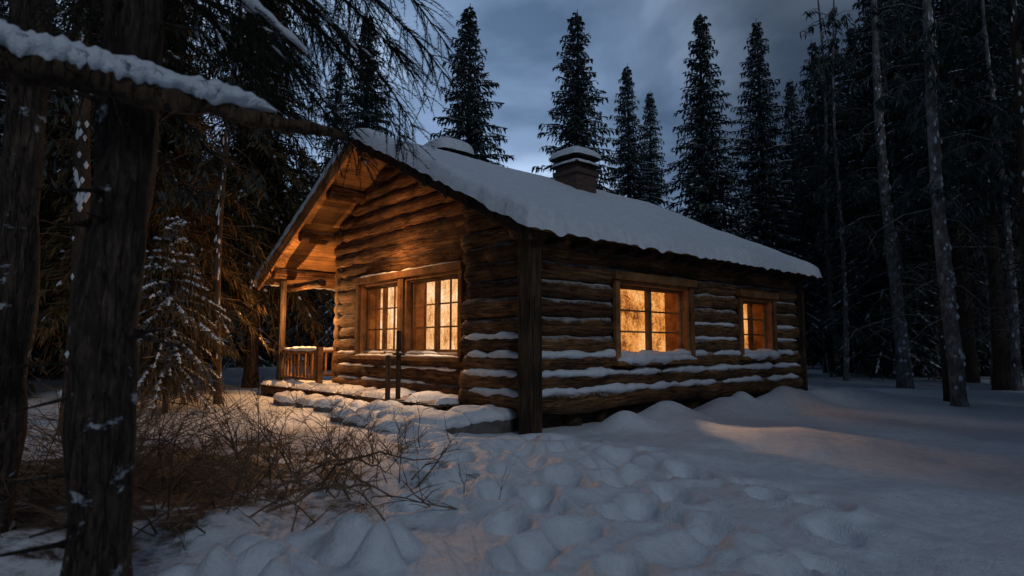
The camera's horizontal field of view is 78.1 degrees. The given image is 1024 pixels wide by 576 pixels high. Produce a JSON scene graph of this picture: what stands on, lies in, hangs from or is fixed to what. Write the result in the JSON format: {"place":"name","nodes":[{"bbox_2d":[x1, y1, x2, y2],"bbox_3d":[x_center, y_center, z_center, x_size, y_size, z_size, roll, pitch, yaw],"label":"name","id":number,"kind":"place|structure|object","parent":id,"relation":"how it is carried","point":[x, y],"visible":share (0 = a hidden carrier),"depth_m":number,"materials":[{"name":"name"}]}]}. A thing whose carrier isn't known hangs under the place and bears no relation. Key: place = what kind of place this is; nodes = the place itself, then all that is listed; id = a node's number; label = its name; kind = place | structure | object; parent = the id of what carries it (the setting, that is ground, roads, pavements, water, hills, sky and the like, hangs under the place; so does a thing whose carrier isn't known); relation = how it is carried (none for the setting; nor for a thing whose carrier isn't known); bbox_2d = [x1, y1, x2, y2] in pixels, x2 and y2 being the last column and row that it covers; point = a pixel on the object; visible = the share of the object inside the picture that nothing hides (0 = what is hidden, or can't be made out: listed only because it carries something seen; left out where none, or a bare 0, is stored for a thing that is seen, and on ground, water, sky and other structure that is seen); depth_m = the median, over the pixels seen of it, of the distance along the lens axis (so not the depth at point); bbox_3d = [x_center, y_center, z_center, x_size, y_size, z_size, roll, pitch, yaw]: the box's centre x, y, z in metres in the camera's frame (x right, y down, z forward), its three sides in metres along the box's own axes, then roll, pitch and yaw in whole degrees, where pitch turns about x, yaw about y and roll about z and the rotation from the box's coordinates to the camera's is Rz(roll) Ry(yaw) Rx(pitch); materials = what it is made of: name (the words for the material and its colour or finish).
{"place":"outdoors","nodes":[
{"label":"outdoors","id":0,"kind":"place"},
{"bbox_2d":[0,353,1023,575],"bbox_3d":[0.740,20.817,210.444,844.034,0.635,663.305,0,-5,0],"label":"snow ground","id":1,"kind":"structure","parent":0,"point":[826,474],"depth_m":5.17,"materials":[{"name":"white snow"}]},
{"bbox_2d":[0,0,195,434],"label":"pine tree","id":2,"kind":"object","parent":1,"relation":"on","point":[82,176],"visible":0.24,"depth_m":9.58,"materials":[{"name":"brown wood"}]},
{"bbox_2d":[17,373,189,508],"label":"bare bush","id":3,"kind":"object","parent":1,"relation":"on","point":[36,464],"visible":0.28,"depth_m":5.78,"materials":[{"name":"brown plant"}]},
{"bbox_2d":[25,340,204,457],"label":"bare bush","id":4,"kind":"object","parent":1,"relation":"on","point":[38,430],"visible":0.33,"depth_m":6.95,"materials":[{"name":"brown plant"}]},
{"bbox_2d":[27,58,225,392],"bbox_3d":[-8.993,-3.751,14.675,3.660,13.303,3.642,-4,-6,34],"label":"pine tree","id":5,"kind":"object","parent":1,"relation":"on","point":[54,163],"visible":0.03,"depth_m":14.01,"materials":[{"name":"green plant"}]},
{"bbox_2d":[35,1,222,376],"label":"spruce tree","id":6,"kind":"object","parent":1,"relation":"on","point":[46,202],"visible":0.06,"depth_m":16.88,"materials":[{"name":"green plant"}]},
{"bbox_2d":[28,351,238,447],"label":"bare bush","id":7,"kind":"object","parent":1,"relation":"on","point":[196,392],"visible":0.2,"depth_m":9.13,"materials":[{"name":"brown plant"}]},
{"bbox_2d":[0,0,276,533],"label":"spruce tree","id":8,"kind":"object","parent":1,"relation":"on","point":[22,154],"visible":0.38,"depth_m":4.31,"materials":[{"name":"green plant"}]},
{"bbox_2d":[0,375,278,529],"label":"bare bush","id":9,"kind":"object","parent":1,"relation":"on","point":[23,499],"visible":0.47,"depth_m":4.80,"materials":[{"name":"brown plant"}]},
{"bbox_2d":[28,0,279,399],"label":"spruce tree","id":10,"kind":"object","parent":1,"relation":"on","point":[186,213],"visible":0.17,"depth_m":14.98,"materials":[{"name":"green plant"}]},
{"bbox_2d":[27,357,284,480],"bbox_3d":[-3.728,1.333,6.693,2.535,1.168,2.856,5,-7,-41],"label":"bare bush","id":11,"kind":"object","parent":1,"relation":"on","point":[164,428],"visible":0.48,"depth_m":6.71,"materials":[{"name":"brown plant"}]},
{"bbox_2d":[0,323,321,537],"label":"bare bush","id":12,"kind":"object","parent":1,"relation":"on","point":[135,480],"visible":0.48,"depth_m":5.64,"materials":[{"name":"brown plant"}]},
{"bbox_2d":[14,397,337,536],"bbox_3d":[-2.503,1.275,4.609,1.735,0.895,2.743,-4,-7,39],"label":"bare bush","id":13,"kind":"object","parent":1,"relation":"on","point":[149,520],"visible":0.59,"depth_m":4.70,"materials":[{"name":"brown plant"}]},
{"bbox_2d":[136,216,243,422],"bbox_3d":[-6.462,0.706,11.998,2.656,4.244,2.865,0,-5,0],"label":"young spruce tree","id":14,"kind":"object","parent":1,"relation":"on","point":[173,311],"visible":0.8,"depth_m":11.88,"materials":[{"name":"green plant"}]},
{"bbox_2d":[28,377,389,555],"bbox_3d":[-2.448,1.258,5.260,2.689,1.050,2.643,-3,-6,25],"label":"bare bush","id":15,"kind":"object","parent":1,"relation":"on","point":[252,480],"visible":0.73,"depth_m":5.14,"materials":[{"name":"brown plant"}]},
{"bbox_2d":[154,0,308,403],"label":"pine tree","id":16,"kind":"object","parent":1,"relation":"on","point":[220,194],"visible":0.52,"depth_m":13.65,"materials":[{"name":"green plant"}]},
{"bbox_2d":[137,374,346,451],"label":"bare bush","id":17,"kind":"object","parent":1,"relation":"on","point":[243,419],"visible":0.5,"depth_m":7.82,"materials":[{"name":"brown plant"}]},
{"bbox_2d":[0,0,497,575],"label":"spruce tree","id":18,"kind":"object","parent":1,"relation":"on","point":[100,424],"visible":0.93,"depth_m":3.06,"materials":[{"name":"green plant"}]},
{"bbox_2d":[0,19,346,148],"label":"snow-covered branch","id":19,"kind":"object","parent":18,"relation":"on","point":[30,58],"visible":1,"depth_m":2.82,"materials":[{"name":"white snow"}]},
{"bbox_2d":[164,0,335,387],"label":"spruce tree","id":20,"kind":"object","parent":1,"relation":"on","point":[265,214],"visible":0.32,"depth_m":20.22,"materials":[{"name":"green plant"}]},
{"bbox_2d":[133,351,406,493],"bbox_3d":[-2.401,1.266,6.513,2.810,1.269,2.538,3,-6,-27],"label":"bare bush","id":21,"kind":"object","parent":1,"relation":"on","point":[230,432],"visible":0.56,"depth_m":6.48,"materials":[{"name":"brown plant"}]},
{"bbox_2d":[164,403,414,530],"bbox_3d":[-1.594,1.298,4.684,1.695,0.861,1.888,0,-5,0],"label":"bare bush","id":22,"kind":"object","parent":1,"relation":"on","point":[329,492],"visible":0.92,"depth_m":4.58,"materials":[{"name":"brown plant"}]},
{"bbox_2d":[135,367,479,519],"bbox_3d":[-1.743,1.229,5.558,2.959,1.163,2.302,-5,-7,42],"label":"bare bush","id":23,"kind":"object","parent":1,"relation":"on","point":[332,454],"visible":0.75,"depth_m":5.43,"materials":[{"name":"brown plant"}]},
{"bbox_2d":[182,354,436,510],"bbox_3d":[-1.950,1.213,5.818,2.370,1.241,3.068,0,-5,0],"label":"bare bush","id":24,"kind":"object","parent":1,"relation":"on","point":[211,498],"visible":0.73,"depth_m":5.93,"materials":[{"name":"brown plant"}]},
{"bbox_2d":[263,391,442,465],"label":"bare bush","id":25,"kind":"object","parent":1,"relation":"on","point":[398,440],"visible":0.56,"depth_m":6.93,"materials":[{"name":"brown plant"}]},
{"bbox_2d":[264,430,447,512],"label":"fallen branch","id":26,"kind":"object","parent":1,"relation":"on","point":[346,459],"visible":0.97,"depth_m":4.51,"materials":[{"name":"brown wood"}]},
{"bbox_2d":[273,391,517,439],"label":"stone steps","id":27,"kind":"structure","parent":1,"relation":"on","point":[484,419],"depth_m":9.41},
{"bbox_2d":[291,396,516,531],"bbox_3d":[-1.251,1.322,5.299,2.445,0.930,1.674,-5,-7,42],"label":"bare bush","id":28,"kind":"object","parent":1,"relation":"on","point":[422,480],"visible":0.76,"depth_m":4.96,"materials":[{"name":"brown plant"}]},
{"bbox_2d":[430,3,514,167],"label":"spruce tree","id":29,"kind":"object","parent":1,"relation":"on","point":[466,130],"visible":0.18,"depth_m":27.64,"materials":[{"name":"green plant"}]},
{"bbox_2d":[0,0,1023,396],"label":"distant forest","id":30,"kind":"object","parent":1,"relation":"on","point":[236,326],"visible":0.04,"depth_m":31.84,"materials":[{"name":"green plant"}]},
{"bbox_2d":[253,128,821,434],"bbox_3d":[0.189,-0.404,15.986,9.770,6.780,10.951,5,-7,-41],"label":"log cabin","id":31,"kind":"object","parent":1,"relation":"on","point":[455,274],"visible":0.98,"depth_m":12.23,"materials":[{"name":"brown wood"}]},
{"bbox_2d":[394,261,464,361],"bbox_3d":[-1.455,0.514,12.483,0.640,1.840,2.210,5,-7,-41],"label":"front window frame","id":32,"kind":"structure","parent":31,"relation":"in","point":[413,297],"depth_m":12.71,"materials":[{"name":"brown wood"}]},
{"bbox_2d":[593,270,700,365],"bbox_3d":[2.472,0.591,11.534,2.440,1.590,0.640,5,-7,-41],"label":"side window frame","id":33,"kind":"structure","parent":31,"relation":"in","point":[679,312],"depth_m":11.73,"materials":[{"name":"brown wood"}]},
{"bbox_2d":[531,9,620,194],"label":"spruce tree","id":34,"kind":"object","parent":1,"relation":"on","point":[575,131],"visible":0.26,"depth_m":28.61,"materials":[{"name":"green plant"}]},
{"bbox_2d":[604,63,663,203],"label":"spruce tree","id":35,"kind":"object","parent":1,"relation":"on","point":[629,158],"visible":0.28,"depth_m":33.62,"materials":[{"name":"green plant"}]},
{"bbox_2d":[636,93,676,211],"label":"spruce tree","id":36,"kind":"object","parent":1,"relation":"on","point":[651,155],"visible":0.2,"depth_m":36.77,"materials":[{"name":"green plant"}]},
{"bbox_2d":[660,12,763,242],"bbox_3d":[8.589,-4.258,28.474,6.045,17.222,6.123,2,-6,-20],"label":"spruce tree","id":37,"kind":"object","parent":1,"relation":"on","point":[708,191],"visible":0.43,"depth_m":28.41,"materials":[{"name":"green plant"}]},
{"bbox_2d":[722,22,830,368],"bbox_3d":[11.697,-4.275,29.336,6.276,17.427,6.074,0,-5,2],"label":"spruce tree","id":38,"kind":"object","parent":1,"relation":"on","point":[767,199],"visible":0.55,"depth_m":29.29,"materials":[{"name":"green plant"}]},
{"bbox_2d":[770,81,833,368],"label":"spruce tree","id":39,"kind":"object","parent":1,"relation":"on","point":[789,91],"visible":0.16,"depth_m":38.83,"materials":[{"name":"green plant"}]},
{"bbox_2d":[785,39,856,372],"bbox_3d":[15.562,-4.093,31.549,4.701,17.378,4.756,-5,-7,42],"label":"spruce tree","id":40,"kind":"object","parent":1,"relation":"on","point":[813,46],"visible":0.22,"depth_m":31.70,"materials":[{"name":"green plant"}]},
{"bbox_2d":[781,57,870,373],"bbox_3d":[14.628,-3.493,30.121,4.599,15.741,5.336,-3,-6,29],"label":"pine tree","id":41,"kind":"object","parent":1,"relation":"on","point":[829,359],"visible":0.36,"depth_m":30.13,"materials":[{"name":"green plant"}]},
{"bbox_2d":[781,0,874,376],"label":"pine tree","id":42,"kind":"object","parent":1,"relation":"on","point":[817,59],"visible":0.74,"depth_m":27.06,"materials":[{"name":"green plant"}]},
{"bbox_2d":[796,0,883,380],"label":"pine tree","id":43,"kind":"object","parent":1,"relation":"on","point":[830,62],"visible":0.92,"depth_m":24.46,"materials":[{"name":"green plant"}]},
{"bbox_2d":[816,53,878,374],"bbox_3d":[16.397,-3.539,29.631,4.447,15.741,3.833,-1,-6,14],"label":"pine tree","id":44,"kind":"object","parent":1,"relation":"on","point":[857,178],"visible":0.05,"depth_m":29.63,"materials":[{"name":"green plant"}]},
{"bbox_2d":[824,0,958,388],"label":"pine tree","id":45,"kind":"object","parent":1,"relation":"on","point":[904,378],"visible":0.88,"depth_m":20.34,"materials":[{"name":"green plant"}]},
{"bbox_2d":[797,0,986,380],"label":"spruce tree","id":46,"kind":"object","parent":1,"relation":"on","point":[924,353],"visible":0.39,"depth_m":25.77,"materials":[{"name":"green plant"}]},
{"bbox_2d":[823,2,986,349],"bbox_3d":[14.880,-3.982,24.886,4.599,15.741,5.336,4,-7,-38],"label":"spruce tree","id":47,"kind":"object","parent":1,"relation":"on","point":[894,163],"visible":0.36,"depth_m":25.02,"materials":[{"name":"green plant"}]},
{"bbox_2d":[846,0,968,368],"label":"spruce tree","id":48,"kind":"object","parent":1,"relation":"on","point":[909,67],"visible":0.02,"depth_m":28.01,"materials":[{"name":"green plant"}]},
{"bbox_2d":[822,0,1023,376],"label":"spruce tree","id":49,"kind":"object","parent":1,"relation":"on","point":[915,371],"visible":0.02,"depth_m":28.26,"materials":[{"name":"green plant"}]},
{"bbox_2d":[837,0,1022,406],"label":"pine tree","id":50,"kind":"object","parent":1,"relation":"on","point":[928,119],"visible":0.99,"depth_m":13.53,"materials":[{"name":"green plant"}]},
{"bbox_2d":[849,0,1019,401],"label":"pine tree","id":51,"kind":"object","parent":1,"relation":"on","point":[946,165],"visible":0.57,"depth_m":14.89,"materials":[{"name":"green plant"}]},
{"bbox_2d":[888,0,982,377],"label":"pine tree","id":52,"kind":"object","parent":1,"relation":"on","point":[934,259],"visible":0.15,"depth_m":25.71,"materials":[{"name":"green plant"}]},
{"bbox_2d":[857,0,1023,382],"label":"spruce tree","id":53,"kind":"object","parent":1,"relation":"on","point":[972,370],"visible":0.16,"depth_m":22.26,"materials":[{"name":"green plant"}]},
{"bbox_2d":[904,0,1023,389],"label":"spruce tree","id":54,"kind":"object","parent":1,"relation":"on","point":[1001,376],"visible":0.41,"depth_m":19.27,"materials":[{"name":"green plant"}]},
{"bbox_2d":[904,0,1023,369],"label":"spruce tree","id":55,"kind":"object","parent":1,"relation":"on","point":[971,252],"visible":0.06,"depth_m":23.99,"materials":[{"name":"green plant"}]},
{"bbox_2d":[919,0,1023,322],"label":"spruce tree","id":56,"kind":"object","parent":1,"relation":"on","point":[1013,27],"visible":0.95,"depth_m":13.71,"materials":[{"name":"green plant"}]},
{"bbox_2d":[921,0,1023,384],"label":"pine tree","id":57,"kind":"object","parent":1,"relation":"on","point":[988,322],"visible":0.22,"depth_m":21.03,"materials":[{"name":"green plant"}]},
{"bbox_2d":[937,1,1023,347],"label":"tree","id":58,"kind":"object","parent":1,"relation":"on","point":[1018,223],"visible":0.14,"depth_m":20.10,"materials":[{"name":"green plant"}]},
{"bbox_2d":[945,0,1023,390],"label":"pine tree","id":59,"kind":"object","parent":1,"relation":"on","point":[1015,356],"visible":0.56,"depth_m":18.22,"materials":[{"name":"green plant"}]},
{"bbox_2d":[967,4,1023,345],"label":"pine tree","id":60,"kind":"object","parent":1,"relation":"on","point":[1022,39],"visible":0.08,"depth_m":22.66,"materials":[{"name":"green plant"}]},
{"bbox_2d":[967,2,1023,336],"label":"spruce tree","id":61,"kind":"object","parent":1,"relation":"on","point":[972,239],"depth_m":27.73,"materials":[{"name":"green plant"}]},
{"bbox_2d":[973,1,1023,336],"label":"pine tree","id":62,"kind":"object","parent":1,"relation":"on","point":[1014,221],"visible":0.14,"depth_m":19.93,"materials":[{"name":"green plant"}]},
{"bbox_2d":[978,233,1023,347],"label":"pine tree","id":63,"kind":"object","parent":1,"relation":"on","point":[1017,296],"visible":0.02,"depth_m":24.90,"materials":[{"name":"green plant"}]},
{"bbox_2d":[0,0,1023,331],"label":"sky","id":64,"kind":"structure","parent":0,"point":[521,39],"materials":[{"name":"blue"}]}
]}

